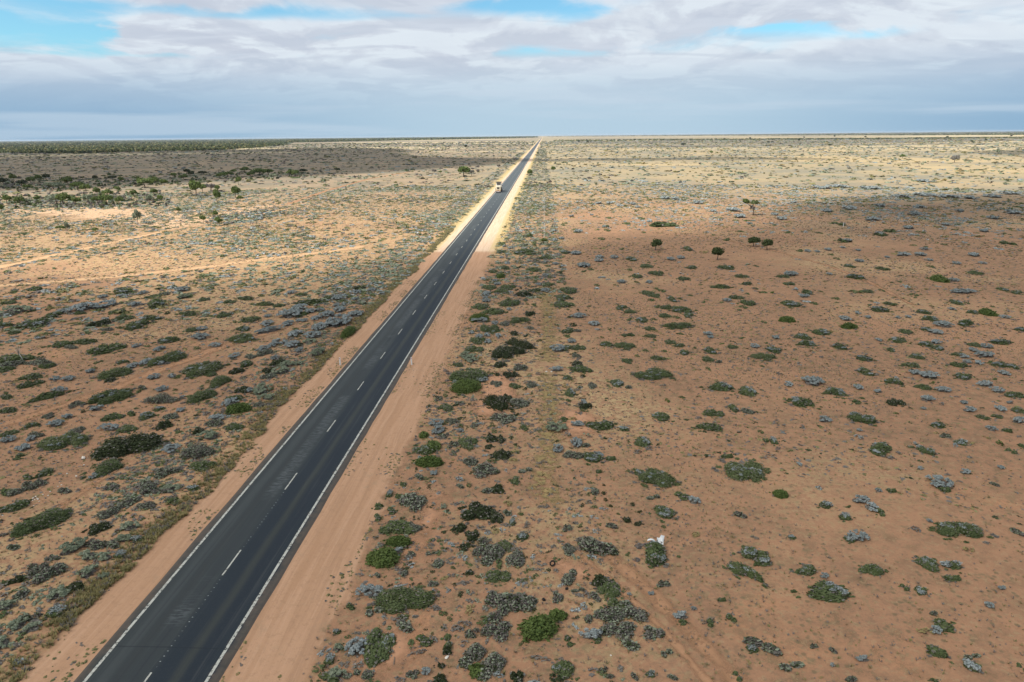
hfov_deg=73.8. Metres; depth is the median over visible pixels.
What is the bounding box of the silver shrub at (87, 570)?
[75,563,98,577]
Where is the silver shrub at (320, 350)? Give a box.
[310,347,324,356]
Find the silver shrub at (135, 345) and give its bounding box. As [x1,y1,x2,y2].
[131,343,141,347]
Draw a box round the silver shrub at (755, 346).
[750,343,759,347]
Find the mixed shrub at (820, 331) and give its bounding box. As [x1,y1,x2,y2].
[806,328,831,334]
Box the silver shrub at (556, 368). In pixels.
[548,365,563,370]
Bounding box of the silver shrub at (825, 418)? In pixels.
[819,415,832,421]
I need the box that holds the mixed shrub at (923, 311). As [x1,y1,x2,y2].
[912,309,932,314]
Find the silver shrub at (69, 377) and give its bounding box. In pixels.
[59,375,75,380]
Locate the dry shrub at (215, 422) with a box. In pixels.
[204,418,222,426]
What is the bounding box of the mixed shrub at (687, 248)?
[681,245,693,250]
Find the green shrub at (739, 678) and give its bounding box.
[732,671,743,681]
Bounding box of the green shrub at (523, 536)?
[513,532,528,541]
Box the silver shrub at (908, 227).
[903,225,913,228]
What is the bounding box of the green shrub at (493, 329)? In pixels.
[475,324,502,334]
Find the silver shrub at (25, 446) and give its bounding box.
[13,443,30,450]
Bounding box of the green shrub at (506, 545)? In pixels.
[498,539,514,552]
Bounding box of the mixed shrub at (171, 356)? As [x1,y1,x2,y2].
[139,350,188,367]
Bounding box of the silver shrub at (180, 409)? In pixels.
[176,407,185,411]
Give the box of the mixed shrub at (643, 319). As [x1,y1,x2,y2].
[635,317,651,323]
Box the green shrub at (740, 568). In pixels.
[722,560,768,587]
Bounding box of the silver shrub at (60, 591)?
[47,584,71,598]
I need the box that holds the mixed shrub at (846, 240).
[833,238,852,242]
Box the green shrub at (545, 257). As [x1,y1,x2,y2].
[539,255,552,259]
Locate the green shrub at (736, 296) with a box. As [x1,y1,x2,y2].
[728,294,744,299]
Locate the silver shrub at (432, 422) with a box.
[428,418,443,426]
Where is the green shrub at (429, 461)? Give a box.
[412,455,444,467]
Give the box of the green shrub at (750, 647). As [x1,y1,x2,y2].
[742,643,759,653]
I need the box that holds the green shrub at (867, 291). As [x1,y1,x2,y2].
[858,289,872,292]
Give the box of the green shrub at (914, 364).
[898,362,920,367]
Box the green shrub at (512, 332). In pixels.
[510,330,518,335]
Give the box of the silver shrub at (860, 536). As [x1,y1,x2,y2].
[847,529,870,540]
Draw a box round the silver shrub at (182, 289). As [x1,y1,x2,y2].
[173,286,189,291]
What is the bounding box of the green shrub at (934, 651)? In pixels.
[924,644,947,658]
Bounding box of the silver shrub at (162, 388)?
[154,385,168,391]
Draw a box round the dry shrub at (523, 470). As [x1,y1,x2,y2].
[518,467,532,472]
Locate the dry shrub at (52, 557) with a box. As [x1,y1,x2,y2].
[43,554,60,560]
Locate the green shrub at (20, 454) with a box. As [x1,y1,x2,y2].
[6,452,24,459]
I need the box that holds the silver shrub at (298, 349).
[294,347,303,351]
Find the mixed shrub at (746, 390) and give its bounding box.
[731,385,758,396]
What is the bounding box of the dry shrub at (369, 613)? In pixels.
[365,606,382,616]
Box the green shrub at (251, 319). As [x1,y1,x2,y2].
[238,315,261,322]
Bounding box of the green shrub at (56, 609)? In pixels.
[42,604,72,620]
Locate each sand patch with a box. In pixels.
[2,205,280,229]
[352,631,411,679]
[413,493,444,555]
[474,372,514,414]
[541,555,593,580]
[558,409,594,436]
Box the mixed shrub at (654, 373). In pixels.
[630,366,674,380]
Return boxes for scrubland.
[1,136,531,144]
[554,138,1023,143]
[556,146,717,146]
[599,131,1023,135]
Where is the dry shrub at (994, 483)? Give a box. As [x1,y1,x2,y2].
[989,481,999,486]
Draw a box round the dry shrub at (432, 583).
[427,580,438,586]
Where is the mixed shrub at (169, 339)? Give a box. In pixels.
[153,336,186,343]
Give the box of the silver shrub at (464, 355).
[459,351,471,357]
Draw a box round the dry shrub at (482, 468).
[472,462,499,478]
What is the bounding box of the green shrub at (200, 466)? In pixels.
[186,460,216,471]
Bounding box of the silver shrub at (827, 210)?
[820,208,831,211]
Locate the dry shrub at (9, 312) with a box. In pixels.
[0,311,15,314]
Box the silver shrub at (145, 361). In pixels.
[138,358,152,363]
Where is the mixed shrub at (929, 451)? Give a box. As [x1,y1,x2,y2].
[916,445,939,457]
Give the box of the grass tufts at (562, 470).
[0,290,1023,681]
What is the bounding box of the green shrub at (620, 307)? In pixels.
[616,304,629,310]
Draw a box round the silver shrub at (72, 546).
[58,536,87,555]
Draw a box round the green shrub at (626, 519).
[622,516,630,522]
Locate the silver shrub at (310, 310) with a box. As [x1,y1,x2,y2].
[304,308,317,312]
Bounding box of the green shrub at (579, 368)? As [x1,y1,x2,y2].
[568,364,593,373]
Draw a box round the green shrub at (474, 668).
[465,662,482,678]
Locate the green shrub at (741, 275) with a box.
[734,273,749,278]
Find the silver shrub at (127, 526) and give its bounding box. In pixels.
[120,520,140,530]
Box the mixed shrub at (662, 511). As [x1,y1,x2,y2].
[648,504,678,522]
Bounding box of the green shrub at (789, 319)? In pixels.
[778,316,798,322]
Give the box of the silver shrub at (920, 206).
[913,204,926,207]
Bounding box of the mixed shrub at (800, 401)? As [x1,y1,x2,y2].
[784,396,822,409]
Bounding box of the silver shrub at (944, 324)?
[933,320,954,327]
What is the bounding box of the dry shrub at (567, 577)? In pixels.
[561,568,577,586]
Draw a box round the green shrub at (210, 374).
[203,372,217,376]
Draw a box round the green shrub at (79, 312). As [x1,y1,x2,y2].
[73,311,86,314]
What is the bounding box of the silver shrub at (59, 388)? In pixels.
[50,386,68,390]
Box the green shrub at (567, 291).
[558,287,576,293]
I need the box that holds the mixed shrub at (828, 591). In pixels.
[790,579,855,602]
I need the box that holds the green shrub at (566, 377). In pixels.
[561,375,574,380]
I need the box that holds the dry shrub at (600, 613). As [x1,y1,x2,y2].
[592,606,624,620]
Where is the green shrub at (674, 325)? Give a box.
[660,322,695,329]
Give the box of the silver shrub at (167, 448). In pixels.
[160,443,180,453]
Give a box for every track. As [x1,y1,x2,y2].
[0,209,284,267]
[0,246,364,286]
[0,329,280,427]
[55,462,123,507]
[287,172,406,203]
[579,554,712,681]
[599,550,746,681]
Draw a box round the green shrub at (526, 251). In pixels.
[513,248,542,255]
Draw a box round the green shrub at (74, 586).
[65,581,95,591]
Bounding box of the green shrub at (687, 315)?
[684,312,696,318]
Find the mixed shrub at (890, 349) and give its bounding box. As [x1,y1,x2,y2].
[883,347,895,351]
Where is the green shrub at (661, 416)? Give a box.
[651,412,674,422]
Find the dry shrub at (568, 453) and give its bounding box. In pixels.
[562,450,584,458]
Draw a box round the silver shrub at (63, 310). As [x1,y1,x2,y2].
[56,308,68,312]
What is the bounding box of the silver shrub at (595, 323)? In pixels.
[588,321,599,325]
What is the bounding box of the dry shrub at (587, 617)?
[584,614,592,623]
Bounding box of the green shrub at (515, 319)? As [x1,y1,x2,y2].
[508,316,531,323]
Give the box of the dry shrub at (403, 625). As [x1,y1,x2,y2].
[395,618,413,633]
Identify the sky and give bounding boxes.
[0,0,1023,140]
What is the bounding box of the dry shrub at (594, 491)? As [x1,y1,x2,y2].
[591,488,598,495]
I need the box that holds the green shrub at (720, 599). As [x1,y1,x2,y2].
[717,597,725,602]
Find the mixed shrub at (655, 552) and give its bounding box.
[632,540,680,568]
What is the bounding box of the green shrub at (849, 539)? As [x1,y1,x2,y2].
[841,535,854,543]
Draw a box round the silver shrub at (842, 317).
[839,315,851,320]
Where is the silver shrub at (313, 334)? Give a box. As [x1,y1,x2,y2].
[302,331,320,337]
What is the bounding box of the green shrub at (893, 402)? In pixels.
[886,398,906,406]
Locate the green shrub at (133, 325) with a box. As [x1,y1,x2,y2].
[121,319,157,330]
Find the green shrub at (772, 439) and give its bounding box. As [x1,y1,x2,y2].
[769,436,779,445]
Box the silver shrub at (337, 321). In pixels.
[325,313,352,326]
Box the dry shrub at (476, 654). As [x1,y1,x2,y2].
[457,642,486,667]
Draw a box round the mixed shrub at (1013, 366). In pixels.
[1007,363,1022,369]
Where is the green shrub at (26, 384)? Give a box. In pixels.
[16,379,44,389]
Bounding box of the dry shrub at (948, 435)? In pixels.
[939,433,951,438]
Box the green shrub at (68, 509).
[41,505,71,514]
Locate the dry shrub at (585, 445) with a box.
[581,443,589,447]
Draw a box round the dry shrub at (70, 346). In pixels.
[64,344,76,348]
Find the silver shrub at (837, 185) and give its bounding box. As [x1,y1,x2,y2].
[829,184,850,186]
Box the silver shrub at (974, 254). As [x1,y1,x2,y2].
[968,252,979,256]
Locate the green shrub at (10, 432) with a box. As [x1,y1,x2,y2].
[0,429,19,437]
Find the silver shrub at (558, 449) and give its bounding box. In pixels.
[552,443,562,452]
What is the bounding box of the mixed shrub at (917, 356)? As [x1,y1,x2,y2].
[906,353,926,359]
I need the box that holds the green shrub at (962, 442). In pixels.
[952,438,972,445]
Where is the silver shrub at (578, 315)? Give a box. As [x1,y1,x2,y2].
[571,312,586,317]
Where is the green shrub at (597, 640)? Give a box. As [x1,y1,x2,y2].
[591,637,601,643]
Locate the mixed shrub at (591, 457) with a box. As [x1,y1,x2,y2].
[576,451,605,465]
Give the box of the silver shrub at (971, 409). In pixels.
[963,406,976,411]
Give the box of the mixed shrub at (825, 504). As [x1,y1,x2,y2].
[814,501,832,508]
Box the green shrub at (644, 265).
[640,263,653,268]
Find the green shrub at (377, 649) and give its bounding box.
[352,621,399,668]
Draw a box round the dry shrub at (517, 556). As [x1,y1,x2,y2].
[505,549,524,567]
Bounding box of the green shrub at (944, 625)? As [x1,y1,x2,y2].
[932,618,956,634]
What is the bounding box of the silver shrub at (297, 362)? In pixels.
[293,360,303,364]
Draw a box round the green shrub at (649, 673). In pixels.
[644,669,657,677]
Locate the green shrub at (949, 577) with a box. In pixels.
[942,574,960,582]
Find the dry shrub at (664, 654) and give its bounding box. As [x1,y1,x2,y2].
[661,649,672,657]
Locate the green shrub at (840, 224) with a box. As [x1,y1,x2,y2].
[829,222,847,225]
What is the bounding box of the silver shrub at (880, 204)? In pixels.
[873,203,884,206]
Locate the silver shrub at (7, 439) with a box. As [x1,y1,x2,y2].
[0,435,16,442]
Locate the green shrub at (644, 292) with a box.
[639,290,653,294]
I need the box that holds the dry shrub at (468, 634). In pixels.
[464,627,479,638]
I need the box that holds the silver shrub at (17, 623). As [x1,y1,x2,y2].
[6,616,28,629]
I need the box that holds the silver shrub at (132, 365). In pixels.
[125,362,138,367]
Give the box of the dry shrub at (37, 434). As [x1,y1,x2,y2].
[27,431,44,437]
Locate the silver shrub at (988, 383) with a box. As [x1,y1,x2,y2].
[976,380,992,386]
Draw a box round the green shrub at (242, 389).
[234,385,248,394]
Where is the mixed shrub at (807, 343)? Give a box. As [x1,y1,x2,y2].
[795,340,819,347]
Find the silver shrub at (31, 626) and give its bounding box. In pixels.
[22,621,41,632]
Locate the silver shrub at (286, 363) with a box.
[278,360,293,366]
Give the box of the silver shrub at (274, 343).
[268,341,279,345]
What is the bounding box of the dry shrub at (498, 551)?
[480,544,505,565]
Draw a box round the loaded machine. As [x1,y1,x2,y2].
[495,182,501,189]
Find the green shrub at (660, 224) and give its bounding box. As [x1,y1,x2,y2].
[649,221,678,226]
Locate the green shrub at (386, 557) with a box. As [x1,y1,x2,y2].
[365,545,410,568]
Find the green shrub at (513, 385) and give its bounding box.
[508,382,521,389]
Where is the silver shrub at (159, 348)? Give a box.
[152,345,165,350]
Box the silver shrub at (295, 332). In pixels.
[286,329,302,335]
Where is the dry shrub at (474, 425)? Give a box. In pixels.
[470,422,477,427]
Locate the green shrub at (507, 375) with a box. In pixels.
[501,371,512,379]
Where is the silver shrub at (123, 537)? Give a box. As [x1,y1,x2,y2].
[114,534,132,541]
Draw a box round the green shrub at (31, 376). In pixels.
[13,372,44,381]
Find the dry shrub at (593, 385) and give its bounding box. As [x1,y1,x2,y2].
[588,382,596,388]
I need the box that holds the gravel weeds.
[6,280,480,681]
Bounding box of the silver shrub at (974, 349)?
[969,347,979,351]
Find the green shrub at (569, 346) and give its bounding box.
[562,344,572,352]
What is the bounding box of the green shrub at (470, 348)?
[464,345,483,353]
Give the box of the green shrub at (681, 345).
[671,343,685,347]
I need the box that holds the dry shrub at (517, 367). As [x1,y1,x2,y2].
[513,364,527,370]
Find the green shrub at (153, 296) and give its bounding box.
[144,294,157,299]
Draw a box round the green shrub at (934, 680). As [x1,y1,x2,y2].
[927,678,940,681]
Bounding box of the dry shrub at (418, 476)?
[414,473,423,480]
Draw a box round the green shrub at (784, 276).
[775,274,789,277]
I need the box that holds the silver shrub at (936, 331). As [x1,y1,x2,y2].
[928,329,943,333]
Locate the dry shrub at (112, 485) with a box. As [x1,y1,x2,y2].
[102,482,119,490]
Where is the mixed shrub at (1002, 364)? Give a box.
[990,361,1007,367]
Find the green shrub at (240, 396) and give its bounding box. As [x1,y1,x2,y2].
[225,394,244,399]
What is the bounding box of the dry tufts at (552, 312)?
[0,198,1023,535]
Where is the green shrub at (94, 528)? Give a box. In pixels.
[82,520,113,536]
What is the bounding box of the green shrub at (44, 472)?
[34,467,53,478]
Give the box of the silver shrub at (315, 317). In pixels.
[310,315,321,319]
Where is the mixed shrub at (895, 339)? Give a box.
[887,336,912,343]
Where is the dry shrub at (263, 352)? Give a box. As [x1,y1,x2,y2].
[255,349,273,356]
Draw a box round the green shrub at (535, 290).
[525,288,540,292]
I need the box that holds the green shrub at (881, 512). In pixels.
[875,507,884,516]
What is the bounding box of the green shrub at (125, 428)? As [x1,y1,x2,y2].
[113,424,137,434]
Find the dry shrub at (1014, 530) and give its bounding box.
[1009,527,1023,536]
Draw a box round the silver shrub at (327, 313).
[318,310,334,316]
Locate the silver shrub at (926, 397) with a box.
[920,395,935,400]
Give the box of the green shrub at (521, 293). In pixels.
[517,291,532,296]
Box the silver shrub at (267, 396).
[257,393,273,399]
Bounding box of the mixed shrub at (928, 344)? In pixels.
[918,341,934,347]
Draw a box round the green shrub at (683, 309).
[668,306,697,313]
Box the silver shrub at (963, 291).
[950,288,976,293]
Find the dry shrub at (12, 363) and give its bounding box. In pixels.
[0,359,25,366]
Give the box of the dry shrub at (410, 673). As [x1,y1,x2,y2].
[406,669,418,679]
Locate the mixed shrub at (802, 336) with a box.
[791,333,814,339]
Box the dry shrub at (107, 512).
[96,505,120,519]
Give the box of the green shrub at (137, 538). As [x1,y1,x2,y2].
[130,535,144,542]
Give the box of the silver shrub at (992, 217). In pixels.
[986,215,998,218]
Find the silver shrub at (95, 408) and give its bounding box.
[89,404,103,410]
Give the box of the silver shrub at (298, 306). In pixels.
[291,303,307,309]
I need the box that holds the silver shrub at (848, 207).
[842,205,857,209]
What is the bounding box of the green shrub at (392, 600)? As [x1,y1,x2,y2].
[365,584,441,620]
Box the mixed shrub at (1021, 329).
[1014,326,1023,331]
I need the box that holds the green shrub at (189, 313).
[175,310,197,315]
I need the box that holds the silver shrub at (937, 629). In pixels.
[929,625,942,633]
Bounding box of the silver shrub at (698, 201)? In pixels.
[693,200,703,203]
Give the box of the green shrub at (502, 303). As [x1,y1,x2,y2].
[498,300,513,307]
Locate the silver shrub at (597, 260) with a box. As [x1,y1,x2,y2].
[594,258,603,261]
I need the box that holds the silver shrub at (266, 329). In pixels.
[254,325,284,333]
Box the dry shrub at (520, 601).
[498,592,537,612]
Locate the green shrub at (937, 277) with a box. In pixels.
[929,273,950,282]
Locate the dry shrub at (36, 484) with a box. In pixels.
[21,479,48,490]
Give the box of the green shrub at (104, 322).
[85,318,114,327]
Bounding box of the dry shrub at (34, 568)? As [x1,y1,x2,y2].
[26,562,48,575]
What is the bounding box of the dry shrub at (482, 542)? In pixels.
[472,536,493,557]
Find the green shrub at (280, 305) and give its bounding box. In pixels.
[272,303,285,307]
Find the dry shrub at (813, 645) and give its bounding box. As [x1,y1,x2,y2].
[810,643,818,648]
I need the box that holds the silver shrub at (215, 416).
[208,413,225,419]
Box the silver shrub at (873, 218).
[865,216,882,220]
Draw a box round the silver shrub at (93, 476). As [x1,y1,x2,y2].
[88,472,97,478]
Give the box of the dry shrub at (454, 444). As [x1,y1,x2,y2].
[447,441,457,448]
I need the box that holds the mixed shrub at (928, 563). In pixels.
[911,555,947,572]
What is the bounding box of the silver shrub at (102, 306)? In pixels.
[89,300,115,308]
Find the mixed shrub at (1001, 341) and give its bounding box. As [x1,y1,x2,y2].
[986,338,1013,344]
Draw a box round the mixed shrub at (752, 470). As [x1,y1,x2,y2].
[711,457,771,482]
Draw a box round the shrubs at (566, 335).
[4,199,996,620]
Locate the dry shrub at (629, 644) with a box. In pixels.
[621,637,640,651]
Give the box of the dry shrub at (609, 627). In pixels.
[598,612,636,640]
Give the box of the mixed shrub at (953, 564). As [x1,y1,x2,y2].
[938,560,964,573]
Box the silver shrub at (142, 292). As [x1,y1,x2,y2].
[137,290,148,294]
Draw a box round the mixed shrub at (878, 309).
[869,306,892,311]
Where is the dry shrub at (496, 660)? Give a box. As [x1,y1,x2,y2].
[476,651,506,681]
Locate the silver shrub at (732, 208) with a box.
[726,207,740,210]
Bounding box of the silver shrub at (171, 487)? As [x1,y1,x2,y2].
[160,483,180,492]
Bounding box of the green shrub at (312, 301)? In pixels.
[292,298,325,305]
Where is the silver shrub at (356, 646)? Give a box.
[344,636,368,654]
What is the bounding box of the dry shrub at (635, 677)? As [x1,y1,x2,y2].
[630,672,638,680]
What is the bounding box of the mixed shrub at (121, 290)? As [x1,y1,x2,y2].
[108,287,138,294]
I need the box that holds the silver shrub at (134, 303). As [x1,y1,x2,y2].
[128,301,142,306]
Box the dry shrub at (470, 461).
[462,458,477,465]
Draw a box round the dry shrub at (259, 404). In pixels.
[252,400,264,407]
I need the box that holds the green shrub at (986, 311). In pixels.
[976,307,998,316]
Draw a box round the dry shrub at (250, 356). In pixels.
[244,353,255,358]
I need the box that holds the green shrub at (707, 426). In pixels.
[691,422,723,431]
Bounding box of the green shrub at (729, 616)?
[725,613,736,622]
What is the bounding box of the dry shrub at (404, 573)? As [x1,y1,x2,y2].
[401,570,407,576]
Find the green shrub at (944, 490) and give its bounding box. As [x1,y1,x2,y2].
[937,486,950,493]
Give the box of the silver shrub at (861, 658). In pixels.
[856,654,868,661]
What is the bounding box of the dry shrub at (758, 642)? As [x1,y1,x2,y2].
[742,636,763,646]
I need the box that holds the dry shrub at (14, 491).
[6,486,29,496]
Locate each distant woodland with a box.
[0,136,529,152]
[286,136,537,142]
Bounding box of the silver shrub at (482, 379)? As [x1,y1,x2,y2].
[476,376,487,381]
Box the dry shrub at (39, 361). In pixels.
[23,357,51,365]
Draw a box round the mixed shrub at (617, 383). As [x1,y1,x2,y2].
[606,379,623,387]
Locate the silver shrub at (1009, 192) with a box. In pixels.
[1000,191,1021,194]
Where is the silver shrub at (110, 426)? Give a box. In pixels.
[96,422,118,430]
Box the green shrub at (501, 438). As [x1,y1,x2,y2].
[497,434,505,443]
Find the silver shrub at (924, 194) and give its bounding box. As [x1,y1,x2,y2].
[913,192,937,195]
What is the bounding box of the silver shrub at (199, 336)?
[191,333,209,339]
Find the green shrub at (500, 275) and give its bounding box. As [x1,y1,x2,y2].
[495,273,504,278]
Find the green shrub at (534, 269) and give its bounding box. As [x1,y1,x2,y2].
[526,267,542,271]
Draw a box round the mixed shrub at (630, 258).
[625,256,636,260]
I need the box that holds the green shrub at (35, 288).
[26,286,46,290]
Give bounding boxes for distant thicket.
[547,131,1023,136]
[554,136,1023,140]
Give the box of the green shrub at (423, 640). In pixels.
[412,634,434,648]
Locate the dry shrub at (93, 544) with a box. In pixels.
[83,539,108,549]
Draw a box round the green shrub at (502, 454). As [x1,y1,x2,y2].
[489,448,511,460]
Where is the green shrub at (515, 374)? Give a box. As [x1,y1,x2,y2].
[512,371,519,377]
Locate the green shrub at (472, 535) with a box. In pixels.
[464,530,479,541]
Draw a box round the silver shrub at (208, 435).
[195,430,217,439]
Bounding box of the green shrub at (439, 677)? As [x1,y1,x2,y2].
[432,672,447,681]
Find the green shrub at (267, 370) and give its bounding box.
[260,367,274,373]
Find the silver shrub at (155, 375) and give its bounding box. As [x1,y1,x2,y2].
[146,373,159,379]
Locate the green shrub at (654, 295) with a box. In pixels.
[647,293,659,297]
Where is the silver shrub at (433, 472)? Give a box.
[430,470,437,474]
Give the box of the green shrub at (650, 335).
[642,333,656,337]
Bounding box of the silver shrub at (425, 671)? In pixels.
[421,667,430,675]
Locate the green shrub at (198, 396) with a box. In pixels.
[180,388,219,404]
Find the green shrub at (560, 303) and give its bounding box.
[550,300,574,308]
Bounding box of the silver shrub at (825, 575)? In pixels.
[820,572,828,577]
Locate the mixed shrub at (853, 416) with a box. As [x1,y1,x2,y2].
[846,411,884,425]
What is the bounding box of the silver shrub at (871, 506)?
[865,501,878,511]
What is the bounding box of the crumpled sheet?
[657,535,663,544]
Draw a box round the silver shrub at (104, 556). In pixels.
[94,551,110,560]
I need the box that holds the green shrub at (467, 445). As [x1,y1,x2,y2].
[457,436,477,449]
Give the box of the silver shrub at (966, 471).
[960,468,970,473]
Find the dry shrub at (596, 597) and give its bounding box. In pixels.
[590,591,600,602]
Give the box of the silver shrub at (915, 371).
[908,369,920,374]
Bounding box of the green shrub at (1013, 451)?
[1003,448,1018,454]
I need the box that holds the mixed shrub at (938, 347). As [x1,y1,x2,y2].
[929,345,943,350]
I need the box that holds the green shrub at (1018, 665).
[1016,662,1023,670]
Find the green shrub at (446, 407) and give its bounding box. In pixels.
[437,403,455,411]
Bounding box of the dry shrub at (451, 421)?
[445,418,456,424]
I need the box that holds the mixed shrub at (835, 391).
[821,386,850,398]
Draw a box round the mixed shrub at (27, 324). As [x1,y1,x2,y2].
[20,316,60,329]
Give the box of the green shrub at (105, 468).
[79,458,123,480]
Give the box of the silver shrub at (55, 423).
[45,419,65,426]
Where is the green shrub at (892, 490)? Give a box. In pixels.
[886,488,896,493]
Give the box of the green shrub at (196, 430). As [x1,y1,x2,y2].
[189,426,206,434]
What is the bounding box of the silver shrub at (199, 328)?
[196,326,207,330]
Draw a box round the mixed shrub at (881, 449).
[859,441,902,458]
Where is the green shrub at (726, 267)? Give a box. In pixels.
[716,265,734,269]
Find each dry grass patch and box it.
[528,375,561,502]
[538,287,556,362]
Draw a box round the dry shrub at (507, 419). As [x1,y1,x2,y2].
[489,413,515,423]
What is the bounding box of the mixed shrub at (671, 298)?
[665,295,679,301]
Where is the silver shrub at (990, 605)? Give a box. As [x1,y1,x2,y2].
[984,601,994,608]
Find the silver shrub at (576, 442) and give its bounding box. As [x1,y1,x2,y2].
[570,437,582,447]
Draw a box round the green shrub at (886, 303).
[883,301,898,306]
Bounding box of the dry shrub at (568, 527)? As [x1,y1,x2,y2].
[562,524,572,531]
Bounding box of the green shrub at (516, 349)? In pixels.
[506,345,527,356]
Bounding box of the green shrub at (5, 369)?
[0,366,15,372]
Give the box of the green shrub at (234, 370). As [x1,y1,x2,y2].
[228,367,245,374]
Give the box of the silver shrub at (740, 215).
[733,213,744,217]
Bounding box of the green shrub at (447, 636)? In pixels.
[440,633,458,647]
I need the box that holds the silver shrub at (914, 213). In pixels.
[907,211,921,214]
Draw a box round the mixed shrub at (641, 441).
[627,436,652,447]
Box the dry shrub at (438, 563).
[432,558,444,567]
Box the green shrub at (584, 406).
[575,402,591,409]
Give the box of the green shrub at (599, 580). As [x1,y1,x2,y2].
[591,574,613,589]
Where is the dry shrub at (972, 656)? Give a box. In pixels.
[964,653,980,659]
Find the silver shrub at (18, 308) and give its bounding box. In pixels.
[2,305,32,312]
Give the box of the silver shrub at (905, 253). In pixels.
[896,251,911,255]
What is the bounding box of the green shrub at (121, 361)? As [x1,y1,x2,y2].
[114,359,129,364]
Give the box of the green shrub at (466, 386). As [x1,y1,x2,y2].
[449,377,487,395]
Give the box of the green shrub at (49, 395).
[26,390,71,403]
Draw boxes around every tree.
[0,178,9,181]
[1,194,11,202]
[8,174,16,181]
[13,195,24,204]
[25,177,35,183]
[43,181,62,188]
[46,194,57,203]
[55,192,70,203]
[61,176,72,185]
[68,196,81,202]
[69,182,83,188]
[79,184,90,188]
[81,194,92,199]
[92,187,99,194]
[98,193,112,204]
[101,188,113,193]
[114,196,123,203]
[131,209,141,221]
[136,176,154,186]
[145,195,152,201]
[149,188,157,193]
[188,180,200,195]
[204,183,214,190]
[213,188,220,203]
[214,216,222,224]
[231,185,240,197]
[250,168,266,174]
[286,169,296,176]
[457,166,470,176]
[650,238,662,249]
[711,247,724,259]
[742,198,759,214]
[748,236,760,245]
[761,239,772,249]
[950,155,959,162]
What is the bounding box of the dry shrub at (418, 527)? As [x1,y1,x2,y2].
[406,521,421,531]
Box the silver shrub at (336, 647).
[333,643,343,652]
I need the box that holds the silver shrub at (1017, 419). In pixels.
[1012,416,1023,422]
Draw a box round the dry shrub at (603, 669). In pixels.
[598,666,607,672]
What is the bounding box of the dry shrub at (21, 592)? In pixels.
[11,588,30,599]
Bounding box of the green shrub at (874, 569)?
[858,563,888,576]
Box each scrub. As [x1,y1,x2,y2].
[0,137,1023,202]
[0,171,309,190]
[0,183,1023,345]
[0,191,171,207]
[0,260,1020,681]
[0,300,371,664]
[207,209,285,223]
[316,290,624,681]
[320,153,524,304]
[488,149,566,296]
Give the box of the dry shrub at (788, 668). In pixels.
[778,661,804,671]
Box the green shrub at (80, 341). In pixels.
[75,338,97,344]
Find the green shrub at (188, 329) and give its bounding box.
[182,326,197,332]
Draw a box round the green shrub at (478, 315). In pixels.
[469,312,489,321]
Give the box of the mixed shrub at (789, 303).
[776,300,805,308]
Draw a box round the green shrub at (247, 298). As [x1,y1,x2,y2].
[234,295,258,300]
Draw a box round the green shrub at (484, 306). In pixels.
[472,303,489,309]
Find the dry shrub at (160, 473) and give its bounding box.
[153,466,180,478]
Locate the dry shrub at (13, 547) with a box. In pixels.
[6,543,19,550]
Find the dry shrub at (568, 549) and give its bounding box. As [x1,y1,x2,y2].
[562,543,575,555]
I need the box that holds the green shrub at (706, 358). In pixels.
[702,356,714,362]
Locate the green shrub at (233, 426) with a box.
[223,422,244,431]
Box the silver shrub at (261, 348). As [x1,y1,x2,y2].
[256,345,270,350]
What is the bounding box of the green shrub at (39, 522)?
[0,507,74,541]
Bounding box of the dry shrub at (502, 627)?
[480,610,512,641]
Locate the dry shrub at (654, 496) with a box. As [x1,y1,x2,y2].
[646,494,659,499]
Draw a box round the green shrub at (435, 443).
[425,440,441,454]
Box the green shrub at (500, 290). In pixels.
[493,288,508,292]
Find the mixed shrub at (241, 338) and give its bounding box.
[224,332,260,343]
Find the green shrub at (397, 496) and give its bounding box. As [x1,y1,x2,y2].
[395,493,402,499]
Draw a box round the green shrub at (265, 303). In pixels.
[254,301,275,305]
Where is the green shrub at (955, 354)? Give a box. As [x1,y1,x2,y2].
[949,352,964,356]
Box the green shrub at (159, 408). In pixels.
[152,406,165,410]
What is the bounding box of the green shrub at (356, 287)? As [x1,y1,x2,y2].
[351,286,365,289]
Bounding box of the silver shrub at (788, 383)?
[784,381,792,385]
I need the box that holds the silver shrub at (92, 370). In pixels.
[85,368,95,372]
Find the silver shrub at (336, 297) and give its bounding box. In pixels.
[332,294,347,299]
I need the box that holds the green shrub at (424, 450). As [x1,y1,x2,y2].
[412,440,436,456]
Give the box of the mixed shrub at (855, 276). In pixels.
[844,273,865,279]
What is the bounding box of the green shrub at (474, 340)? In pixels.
[469,337,485,344]
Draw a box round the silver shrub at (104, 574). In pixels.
[97,572,109,577]
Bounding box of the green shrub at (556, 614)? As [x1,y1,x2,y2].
[549,608,567,620]
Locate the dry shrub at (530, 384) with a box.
[525,381,536,387]
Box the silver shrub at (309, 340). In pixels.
[303,338,315,343]
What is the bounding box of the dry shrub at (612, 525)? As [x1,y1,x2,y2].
[605,522,617,528]
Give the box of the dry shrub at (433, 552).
[426,551,437,554]
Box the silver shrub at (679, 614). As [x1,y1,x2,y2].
[672,610,687,618]
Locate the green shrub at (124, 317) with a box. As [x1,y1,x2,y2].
[114,314,134,321]
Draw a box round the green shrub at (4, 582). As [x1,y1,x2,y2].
[1,579,10,585]
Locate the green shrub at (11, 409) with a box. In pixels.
[0,406,21,413]
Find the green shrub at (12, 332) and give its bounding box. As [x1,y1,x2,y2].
[5,330,21,334]
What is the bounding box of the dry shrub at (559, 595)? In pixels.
[552,590,563,603]
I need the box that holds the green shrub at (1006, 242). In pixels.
[999,240,1016,244]
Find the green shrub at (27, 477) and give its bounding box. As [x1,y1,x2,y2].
[17,474,33,480]
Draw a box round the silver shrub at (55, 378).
[48,376,59,380]
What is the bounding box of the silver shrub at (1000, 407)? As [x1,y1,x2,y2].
[994,405,1006,411]
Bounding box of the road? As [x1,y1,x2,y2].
[74,136,542,681]

